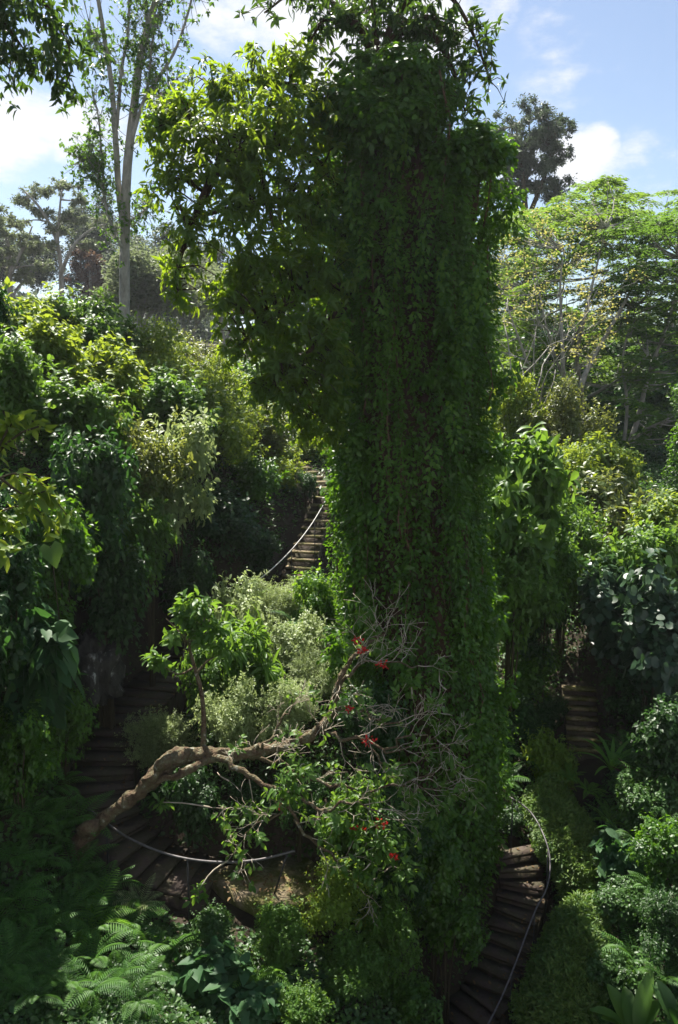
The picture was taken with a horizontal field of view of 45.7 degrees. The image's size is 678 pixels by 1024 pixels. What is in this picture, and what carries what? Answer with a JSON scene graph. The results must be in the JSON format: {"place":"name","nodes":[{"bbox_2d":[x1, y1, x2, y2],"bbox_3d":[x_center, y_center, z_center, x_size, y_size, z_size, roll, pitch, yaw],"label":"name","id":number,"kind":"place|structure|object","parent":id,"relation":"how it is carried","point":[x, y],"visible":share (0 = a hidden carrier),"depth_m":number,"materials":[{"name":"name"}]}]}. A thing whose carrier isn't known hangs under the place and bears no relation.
{"place":"outdoors","nodes":[
{"label":"outdoors","id":0,"kind":"place"},
{"bbox_2d":[0,334,677,1023],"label":"ground","id":1,"kind":"structure","parent":0,"point":[586,768],"depth_m":16.70,"materials":[{"name":"soil"}]},
{"bbox_2d":[0,543,46,704],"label":"shrub","id":2,"kind":"object","parent":1,"relation":"on","point":[13,643],"visible":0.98,"depth_m":10.88,"materials":[{"name":"green plant"}]},
{"bbox_2d":[0,473,49,714],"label":"shrub","id":3,"kind":"object","parent":1,"relation":"on","point":[22,560],"visible":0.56,"depth_m":11.61,"materials":[{"name":"green plant"}]},
{"bbox_2d":[0,202,54,297],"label":"tree","id":4,"kind":"object","parent":1,"relation":"on","point":[24,244],"visible":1,"depth_m":71.19,"materials":[{"name":"green plant"}]},
{"bbox_2d":[0,320,57,459],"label":"shrub","id":5,"kind":"object","parent":1,"relation":"on","point":[20,387],"visible":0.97,"depth_m":15.76,"materials":[{"name":"green plant"}]},
{"bbox_2d":[0,694,69,838],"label":"shrub","id":6,"kind":"object","parent":1,"relation":"on","point":[22,758],"visible":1,"depth_m":11.38,"materials":[{"name":"green plant"}]},
{"bbox_2d":[0,409,73,572],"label":"sapling","id":7,"kind":"object","parent":1,"relation":"on","point":[26,500],"visible":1,"depth_m":9.12,"materials":[{"name":"green plant"}]},
{"bbox_2d":[0,276,80,343],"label":"shrub","id":8,"kind":"object","parent":1,"relation":"on","point":[25,309],"visible":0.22,"depth_m":23.10,"materials":[{"name":"green plant"}]},
{"bbox_2d":[0,597,88,743],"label":"shrub","id":9,"kind":"object","parent":1,"relation":"on","point":[54,651],"visible":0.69,"depth_m":11.97,"materials":[{"name":"green plant"}]},
{"bbox_2d":[4,473,103,808],"bbox_3d":[-4.864,2.968,13.865,1.662,7.297,2.059,8,12,42],"label":"shrub","id":10,"kind":"object","parent":1,"relation":"on","point":[77,561],"visible":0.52,"depth_m":13.31,"materials":[{"name":"green plant"}]},
{"bbox_2d":[0,0,114,119],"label":"overhanging tree","id":11,"kind":"object","parent":1,"relation":"on","point":[22,57],"visible":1,"depth_m":11.11,"materials":[{"name":"green plant"}]},
{"bbox_2d":[2,177,119,296],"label":"tree","id":12,"kind":"object","parent":1,"relation":"on","point":[56,230],"visible":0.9,"depth_m":74.67,"materials":[{"name":"green plant"}]},
{"bbox_2d":[15,302,114,393],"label":"shrub","id":13,"kind":"object","parent":1,"relation":"on","point":[47,338],"visible":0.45,"depth_m":18.50,"materials":[{"name":"green plant"}]},
{"bbox_2d":[37,685,99,812],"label":"shrub","id":14,"kind":"object","parent":1,"relation":"on","point":[78,719],"visible":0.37,"depth_m":12.92,"materials":[{"name":"green plant"}]},
{"bbox_2d":[34,837,118,895],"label":"fern","id":15,"kind":"object","parent":1,"relation":"on","point":[75,876],"visible":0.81,"depth_m":11.80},
{"bbox_2d":[16,363,139,466],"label":"shrub","id":16,"kind":"object","parent":1,"relation":"on","point":[77,410],"visible":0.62,"depth_m":16.89,"materials":[{"name":"green plant"}]},
{"bbox_2d":[31,867,136,966],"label":"fern","id":17,"kind":"object","parent":1,"relation":"on","point":[77,934],"visible":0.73,"depth_m":11.15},
{"bbox_2d":[64,247,107,301],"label":"tree","id":18,"kind":"object","parent":1,"relation":"on","point":[93,265],"visible":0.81,"depth_m":88.25,"materials":[{"name":"grey plant"}]},
{"bbox_2d":[39,421,140,727],"bbox_3d":[-4.837,1.919,15.810,2.029,7.417,2.206,-2,9,-15],"label":"shrub","id":19,"kind":"object","parent":1,"relation":"on","point":[104,480],"visible":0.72,"depth_m":14.95,"materials":[{"name":"green plant"}]},
{"bbox_2d":[35,188,145,306],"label":"tree","id":20,"kind":"object","parent":1,"relation":"on","point":[94,234],"visible":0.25,"depth_m":91.27,"materials":[{"name":"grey plant"}]},
{"bbox_2d":[49,955,134,1020],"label":"fern","id":21,"kind":"object","parent":1,"relation":"on","point":[102,974],"visible":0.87,"depth_m":9.79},
{"bbox_2d":[67,628,125,708],"bbox_3d":[-4.781,3.100,15.589,1.237,1.690,1.255,0,9,0],"label":"rock","id":22,"kind":"object","parent":1,"relation":"on","point":[103,666],"visible":0.69,"depth_m":15.30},
{"bbox_2d":[44,283,150,359],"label":"shrub","id":23,"kind":"object","parent":1,"relation":"on","point":[96,317],"visible":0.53,"depth_m":23.91,"materials":[{"name":"green plant"}]},
{"bbox_2d":[65,327,148,413],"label":"shrub","id":24,"kind":"object","parent":1,"relation":"on","point":[117,368],"visible":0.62,"depth_m":19.89,"materials":[{"name":"green plant"}]},
{"bbox_2d":[63,523,154,729],"bbox_3d":[-4.550,2.694,15.843,1.905,5.152,1.535,-2,9,-12],"label":"shrub","id":25,"kind":"object","parent":1,"relation":"on","point":[109,610],"visible":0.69,"depth_m":15.41,"materials":[{"name":"green plant"}]},
{"bbox_2d":[96,955,169,1023],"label":"fern","id":26,"kind":"object","parent":1,"relation":"on","point":[128,1005],"visible":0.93,"depth_m":9.99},
{"bbox_2d":[59,0,217,321],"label":"tall pale tree","id":27,"kind":"object","parent":1,"relation":"on","point":[94,165],"visible":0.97,"depth_m":28.93,"materials":[{"name":"green plant"}]},
{"bbox_2d":[81,381,197,525],"bbox_3d":[-4.670,-0.536,18.185,2.912,4.817,2.566,4,10,26],"label":"shrub","id":28,"kind":"object","parent":1,"relation":"on","point":[148,462],"visible":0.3,"depth_m":17.80,"materials":[{"name":"green plant"}]},
{"bbox_2d":[88,236,211,330],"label":"tree","id":29,"kind":"object","parent":1,"relation":"on","point":[145,290],"visible":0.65,"depth_m":62.53,"materials":[{"name":"green plant"}]},
{"bbox_2d":[119,478,184,686],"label":"shrub","id":30,"kind":"object","parent":1,"relation":"on","point":[149,529],"visible":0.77,"depth_m":16.96,"materials":[{"name":"green plant"}]},
{"bbox_2d":[114,704,199,771],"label":"shrub","id":31,"kind":"object","parent":1,"relation":"on","point":[161,737],"visible":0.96,"depth_m":15.05,"materials":[{"name":"green plant"}]},
{"bbox_2d":[127,305,207,393],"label":"shrub","id":32,"kind":"object","parent":1,"relation":"on","point":[160,345],"visible":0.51,"depth_m":25.05,"materials":[{"name":"green plant"}]},
{"bbox_2d":[126,402,220,644],"bbox_3d":[-3.972,0.962,19.257,2.335,7.110,2.473,-1,9,-8],"label":"shrub","id":33,"kind":"object","parent":1,"relation":"on","point":[198,446],"visible":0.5,"depth_m":18.90,"materials":[{"name":"green plant"}]},
{"bbox_2d":[124,359,222,445],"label":"shrub","id":34,"kind":"object","parent":1,"relation":"on","point":[161,398],"visible":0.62,"depth_m":21.31,"materials":[{"name":"green plant"}]},
{"bbox_2d":[69,595,300,914],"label":"wooden staircase","id":35,"kind":"structure","parent":1,"relation":"on","point":[170,879],"depth_m":14.51,"materials":[{"name":"wood"}]},
{"bbox_2d":[156,762,221,852],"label":"shrub","id":36,"kind":"object","parent":1,"relation":"on","point":[193,788],"visible":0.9,"depth_m":13.59,"materials":[{"name":"green plant"}]},
{"bbox_2d":[158,531,219,638],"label":"shrub","id":37,"kind":"object","parent":1,"relation":"on","point":[200,574],"visible":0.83,"depth_m":19.26,"materials":[{"name":"green plant"}]},
{"bbox_2d":[169,629,237,746],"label":"shrub","id":38,"kind":"object","parent":1,"relation":"on","point":[208,673],"visible":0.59,"depth_m":15.11,"materials":[{"name":"green plant"}]},
{"bbox_2d":[170,935,256,1015],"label":"shrub","id":39,"kind":"object","parent":1,"relation":"on","point":[212,972],"visible":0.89,"depth_m":10.85,"materials":[{"name":"green plant"}]},
{"bbox_2d":[179,348,250,418],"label":"shrub","id":40,"kind":"object","parent":1,"relation":"on","point":[229,378],"visible":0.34,"depth_m":26.11,"materials":[{"name":"green plant"}]},
{"bbox_2d":[189,897,242,951],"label":"shrub","id":41,"kind":"object","parent":1,"relation":"on","point":[210,921],"visible":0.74,"depth_m":11.83,"materials":[{"name":"green plant"}]},
{"bbox_2d":[183,477,273,564],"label":"shrub","id":42,"kind":"object","parent":1,"relation":"on","point":[228,526],"visible":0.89,"depth_m":21.47,"materials":[{"name":"green plant"}]},
{"bbox_2d":[188,367,270,470],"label":"shrub","id":43,"kind":"object","parent":1,"relation":"on","point":[233,435],"visible":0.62,"depth_m":23.14,"materials":[{"name":"green plant"}]},
{"bbox_2d":[189,662,286,781],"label":"shrub","id":44,"kind":"object","parent":1,"relation":"on","point":[232,722],"visible":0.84,"depth_m":14.15,"materials":[{"name":"green plant"}]},
{"bbox_2d":[205,566,278,661],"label":"shrub","id":45,"kind":"object","parent":1,"relation":"on","point":[226,596],"visible":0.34,"depth_m":16.99,"materials":[{"name":"green plant"}]},
{"bbox_2d":[196,599,297,724],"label":"shrub","id":46,"kind":"object","parent":1,"relation":"on","point":[251,650],"visible":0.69,"depth_m":15.05,"materials":[{"name":"green plant"}]},
{"bbox_2d":[219,767,275,857],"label":"shrub","id":47,"kind":"object","parent":1,"relation":"on","point":[257,790],"visible":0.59,"depth_m":13.59,"materials":[{"name":"green plant"}]},
{"bbox_2d":[228,449,289,508],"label":"shrub","id":48,"kind":"object","parent":1,"relation":"on","point":[254,478],"visible":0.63,"depth_m":23.82,"materials":[{"name":"green plant"}]},
{"bbox_2d":[227,979,292,1023],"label":"shrub","id":49,"kind":"object","parent":1,"relation":"on","point":[254,1002],"visible":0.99,"depth_m":10.44,"materials":[{"name":"green plant"}]},
{"bbox_2d":[205,856,324,918],"bbox_3d":[-1.132,6.167,13.253,2.194,0.300,1.250,0,9,0],"label":"landing","id":50,"kind":"object","parent":1,"relation":"on","point":[246,900],"visible":0.53,"depth_m":13.10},
{"bbox_2d":[242,569,303,628],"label":"shrub","id":51,"kind":"object","parent":1,"relation":"on","point":[284,603],"visible":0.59,"depth_m":18.86,"materials":[{"name":"green plant"}]},
{"bbox_2d":[68,578,486,933],"bbox_3d":[-0.995,3.687,12.301,6.551,5.006,2.640,-2,9,-14],"label":"leaning tree","id":52,"kind":"object","parent":1,"relation":"on","point":[195,615],"visible":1,"depth_m":12.40,"materials":[{"name":"green plant"}]},
{"bbox_2d":[249,893,313,972],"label":"shrub","id":53,"kind":"object","parent":1,"relation":"on","point":[285,934],"visible":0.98,"depth_m":11.79,"materials":[{"name":"green plant"}]},
{"bbox_2d":[248,674,322,745],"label":"shrub","id":54,"kind":"object","parent":1,"relation":"on","point":[283,689],"visible":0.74,"depth_m":14.52,"materials":[{"name":"green plant"}]},
{"bbox_2d":[265,605,333,678],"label":"shrub","id":55,"kind":"object","parent":1,"relation":"on","point":[287,640],"visible":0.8,"depth_m":16.50,"materials":[{"name":"green plant"}]},
{"bbox_2d":[270,964,335,1023],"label":"shrub","id":56,"kind":"object","parent":1,"relation":"on","point":[300,1006],"visible":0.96,"depth_m":10.63,"materials":[{"name":"green plant"}]},
{"bbox_2d":[276,496,334,595],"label":"wooden staircase","id":57,"kind":"structure","parent":1,"relation":"on","point":[301,560],"depth_m":24.27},
{"bbox_2d":[289,561,342,649],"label":"shrub","id":58,"kind":"object","parent":1,"relation":"on","point":[319,598],"visible":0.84,"depth_m":17.83,"materials":[{"name":"green plant"}]},
{"bbox_2d":[283,640,360,713],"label":"shrub","id":59,"kind":"object","parent":1,"relation":"on","point":[307,672],"visible":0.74,"depth_m":15.81,"materials":[{"name":"green plant"}]},
{"bbox_2d":[132,0,530,924],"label":"vine covered tree","id":60,"kind":"object","parent":1,"relation":"on","point":[394,332],"visible":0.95,"depth_m":13.94,"materials":[{"name":"green plant"}]},
{"bbox_2d":[297,845,376,950],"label":"shrub","id":61,"kind":"object","parent":1,"relation":"on","point":[336,901],"visible":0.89,"depth_m":12.23,"materials":[{"name":"green plant"}]},
{"bbox_2d":[0,685,677,1023],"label":"ground cover","id":62,"kind":"object","parent":1,"relation":"on","point":[34,1012],"visible":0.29,"depth_m":11.35,"materials":[{"name":"green plant"}]},
{"bbox_2d":[590,970,671,1023],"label":"agave","id":63,"kind":"object","parent":62,"relation":"on","point":[641,1007],"visible":0.97,"depth_m":12.60,"materials":[{"name":"green plant"}]},
{"bbox_2d":[0,334,677,986],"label":"ground cover","id":64,"kind":"object","parent":1,"relation":"on","point":[656,472],"visible":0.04,"depth_m":18.36,"materials":[{"name":"green plant"}]},
{"bbox_2d":[0,283,677,351],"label":"distant wood","id":65,"kind":"object","parent":1,"relation":"on","point":[203,330],"visible":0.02,"depth_m":113.85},
{"bbox_2d":[311,922,389,1008],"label":"shrub","id":66,"kind":"object","parent":1,"relation":"on","point":[357,969],"visible":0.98,"depth_m":11.69,"materials":[{"name":"green plant"}]},
{"bbox_2d":[315,766,393,906],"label":"shrub","id":67,"kind":"object","parent":1,"relation":"on","point":[343,842],"visible":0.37,"depth_m":12.93,"materials":[{"name":"green plant"}]},
{"bbox_2d":[336,667,410,788],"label":"shrub","id":68,"kind":"object","parent":1,"relation":"on","point":[384,740],"visible":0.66,"depth_m":14.15,"materials":[{"name":"green plant"}]},
{"bbox_2d":[351,887,422,992],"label":"shrub","id":69,"kind":"object","parent":1,"relation":"on","point":[395,935],"visible":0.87,"depth_m":12.31,"materials":[{"name":"green plant"}]},
{"bbox_2d":[343,798,435,931],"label":"shrub","id":70,"kind":"object","parent":1,"relation":"on","point":[385,876],"visible":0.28,"depth_m":13.13,"materials":[{"name":"green plant"}]},
{"bbox_2d":[372,963,445,1023],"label":"shrub","id":71,"kind":"object","parent":1,"relation":"on","point":[409,1000],"visible":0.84,"depth_m":12.29,"materials":[{"name":"green plant"}]},
{"bbox_2d":[404,799,467,1010],"bbox_3d":[1.604,7.572,14.501,1.360,5.210,1.666,1,9,9],"label":"tree","id":72,"kind":"object","parent":1,"relation":"on","point":[443,863],"visible":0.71,"depth_m":13.97,"materials":[{"name":"green plant"}]},
{"bbox_2d":[410,881,492,1023],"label":"tree","id":73,"kind":"object","parent":1,"relation":"on","point":[452,923],"visible":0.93,"depth_m":14.12,"materials":[{"name":"green plant"}]},
{"bbox_2d":[429,844,544,1023],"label":"wooden staircase","id":74,"kind":"structure","parent":1,"relation":"on","point":[514,905],"depth_m":15.68,"materials":[{"name":"wood"}]},
{"bbox_2d":[488,691,546,763],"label":"shrub","id":75,"kind":"object","parent":1,"relation":"on","point":[527,715],"visible":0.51,"depth_m":19.38,"materials":[{"name":"green plant"}]},
{"bbox_2d":[478,357,563,452],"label":"shrub","id":76,"kind":"object","parent":1,"relation":"on","point":[519,402],"visible":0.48,"depth_m":29.22,"materials":[{"name":"green plant"}]},
{"bbox_2d":[474,461,571,688],"bbox_3d":[4.195,3.018,19.535,2.733,8.631,2.161,-5,10,-27],"label":"shrub","id":77,"kind":"object","parent":1,"relation":"on","point":[512,525],"visible":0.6,"depth_m":18.58,"materials":[{"name":"green plant"}]},
{"bbox_2d":[478,93,577,318],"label":"dark tall tree","id":78,"kind":"object","parent":1,"relation":"on","point":[550,145],"visible":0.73,"depth_m":61.91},
{"bbox_2d":[483,536,572,743],"bbox_3d":[4.223,3.777,19.562,2.117,6.733,2.373,-3,10,-21],"label":"shrub","id":79,"kind":"object","parent":1,"relation":"on","point":[517,590],"visible":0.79,"depth_m":18.81,"materials":[{"name":"green plant"}]},
{"bbox_2d":[497,639,564,704],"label":"shrub","id":80,"kind":"object","parent":1,"relation":"on","point":[527,683],"visible":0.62,"depth_m":20.20,"materials":[{"name":"green plant"}]},
{"bbox_2d":[484,421,585,666],"bbox_3d":[4.768,2.348,20.537,2.748,9.344,2.853,3,9,18],"label":"shrub","id":81,"kind":"object","parent":1,"relation":"on","point":[550,483],"visible":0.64,"depth_m":19.41,"materials":[{"name":"green plant"}]},
{"bbox_2d":[521,721,581,795],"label":"shrub","id":82,"kind":"object","parent":1,"relation":"on","point":[542,751],"visible":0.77,"depth_m":18.24,"materials":[{"name":"green plant"}]},
{"bbox_2d":[500,363,619,451],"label":"shrub","id":83,"kind":"object","parent":1,"relation":"on","point":[568,416],"visible":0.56,"depth_m":28.57,"materials":[{"name":"green plant"}]},
{"bbox_2d":[473,177,649,414],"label":"feathery tree","id":84,"kind":"object","parent":1,"relation":"on","point":[622,189],"visible":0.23,"depth_m":45.06,"materials":[{"name":"green plant"}]},
{"bbox_2d":[507,889,619,1023],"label":"clipped hedge","id":85,"kind":"object","parent":1,"relation":"on","point":[568,942],"visible":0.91,"depth_m":13.70,"materials":[{"name":"green plant"}]},
{"bbox_2d":[537,526,590,734],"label":"shrub","id":86,"kind":"object","parent":1,"relation":"on","point":[564,569],"visible":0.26,"depth_m":19.79,"materials":[{"name":"green plant"}]},
{"bbox_2d":[481,199,649,448],"bbox_3d":[7.123,-6.449,30.731,8.446,10.346,9.624,6,11,32],"label":"yellowing tree","id":87,"kind":"object","parent":1,"relation":"on","point":[558,298],"visible":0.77,"depth_m":29.61,"materials":[{"name":"green plant"}]},
{"bbox_2d":[518,772,615,904],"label":"clipped hedge","id":88,"kind":"object","parent":1,"relation":"on","point":[567,825],"visible":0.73,"depth_m":16.32,"materials":[{"name":"green plant"}]},
{"bbox_2d":[477,174,663,441],"bbox_3d":[10.595,-8.835,37.041,10.259,13.134,8.355,0,9,0],"label":"feathery tree","id":89,"kind":"object","parent":1,"relation":"on","point":[601,221],"visible":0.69,"depth_m":35.78,"materials":[{"name":"green plant"}]},
{"bbox_2d":[562,685,602,763],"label":"stone staircase","id":90,"kind":"structure","parent":1,"relation":"on","point":[575,725],"depth_m":20.37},
{"bbox_2d":[552,479,613,654],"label":"shrub","id":91,"kind":"object","parent":1,"relation":"on","point":[584,531],"visible":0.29,"depth_m":21.64,"materials":[{"name":"green plant"}]},
{"bbox_2d":[576,553,641,718],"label":"shrub","id":92,"kind":"object","parent":1,"relation":"on","point":[599,602],"visible":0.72,"depth_m":19.61,"materials":[{"name":"green plant"}]},
{"bbox_2d":[571,427,652,500],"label":"shrub","id":93,"kind":"object","parent":1,"relation":"on","point":[610,454],"visible":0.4,"depth_m":26.36,"materials":[{"name":"green plant"}]},
{"bbox_2d":[580,941,643,994],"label":"shrub","id":94,"kind":"object","parent":1,"relation":"on","point":[600,969],"visible":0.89,"depth_m":13.48,"materials":[{"name":"green plant"}]},
{"bbox_2d":[565,461,661,557],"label":"shrub","id":95,"kind":"object","parent":1,"relation":"on","point":[602,491],"visible":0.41,"depth_m":23.27,"materials":[{"name":"green plant"}]},
{"bbox_2d":[588,818,649,891],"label":"shrub","id":96,"kind":"object","parent":1,"relation":"on","point":[606,842],"visible":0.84,"depth_m":15.41,"materials":[{"name":"green plant"}]},
{"bbox_2d":[577,514,677,590],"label":"shrub","id":97,"kind":"object","parent":1,"relation":"on","point":[629,553],"visible":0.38,"depth_m":19.95,"materials":[{"name":"green plant"}]},
{"bbox_2d":[588,871,668,936],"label":"shrub","id":98,"kind":"object","parent":1,"relation":"on","point":[620,898],"visible":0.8,"depth_m":14.55,"materials":[{"name":"green plant"}]},
{"bbox_2d":[592,207,677,453],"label":"feathery tree","id":99,"kind":"object","parent":1,"relation":"on","point":[668,226],"visible":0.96,"depth_m":34.20,"materials":[{"name":"green plant"}]},
{"bbox_2d":[599,663,677,724],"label":"shrub","id":100,"kind":"object","parent":1,"relation":"on","point":[624,687],"visible":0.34,"depth_m":18.98,"materials":[{"name":"green plant"}]},
{"bbox_2d":[602,189,677,355],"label":"feathery tree","id":101,"kind":"object","parent":1,"relation":"on","point":[642,195],"visible":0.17,"depth_m":52.10,"materials":[{"name":"green plant"}]},
{"bbox_2d":[606,749,677,841],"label":"shrub","id":102,"kind":"object","parent":1,"relation":"on","point":[656,801],"visible":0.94,"depth_m":16.00,"materials":[{"name":"green plant"}]},
{"bbox_2d":[610,548,677,732],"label":"shrub","id":103,"kind":"object","parent":1,"relation":"on","point":[647,643],"visible":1,"depth_m":17.76,"materials":[{"name":"green plant"}]},
{"bbox_2d":[618,808,677,901],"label":"shrub","id":104,"kind":"object","parent":1,"relation":"on","point":[661,852],"visible":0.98,"depth_m":14.42,"materials":[{"name":"green plant"}]},
{"bbox_2d":[620,487,677,564],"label":"shrub","id":105,"kind":"object","parent":1,"relation":"on","point":[660,508],"visible":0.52,"depth_m":21.58,"materials":[{"name":"green plant"}]},
{"bbox_2d":[626,692,677,790],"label":"shrub","id":106,"kind":"object","parent":1,"relation":"on","point":[657,740],"visible":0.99,"depth_m":16.20,"materials":[{"name":"green plant"}]},
{"bbox_2d":[634,883,677,976],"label":"shrub","id":107,"kind":"object","parent":1,"relation":"on","point":[659,920],"visible":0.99,"depth_m":13.12,"materials":[{"name":"green plant"}]},
{"bbox_2d":[0,0,677,338],"label":"sky","id":108,"kind":"structure","parent":0,"point":[610,66],"materials":[{"name":"blue"}]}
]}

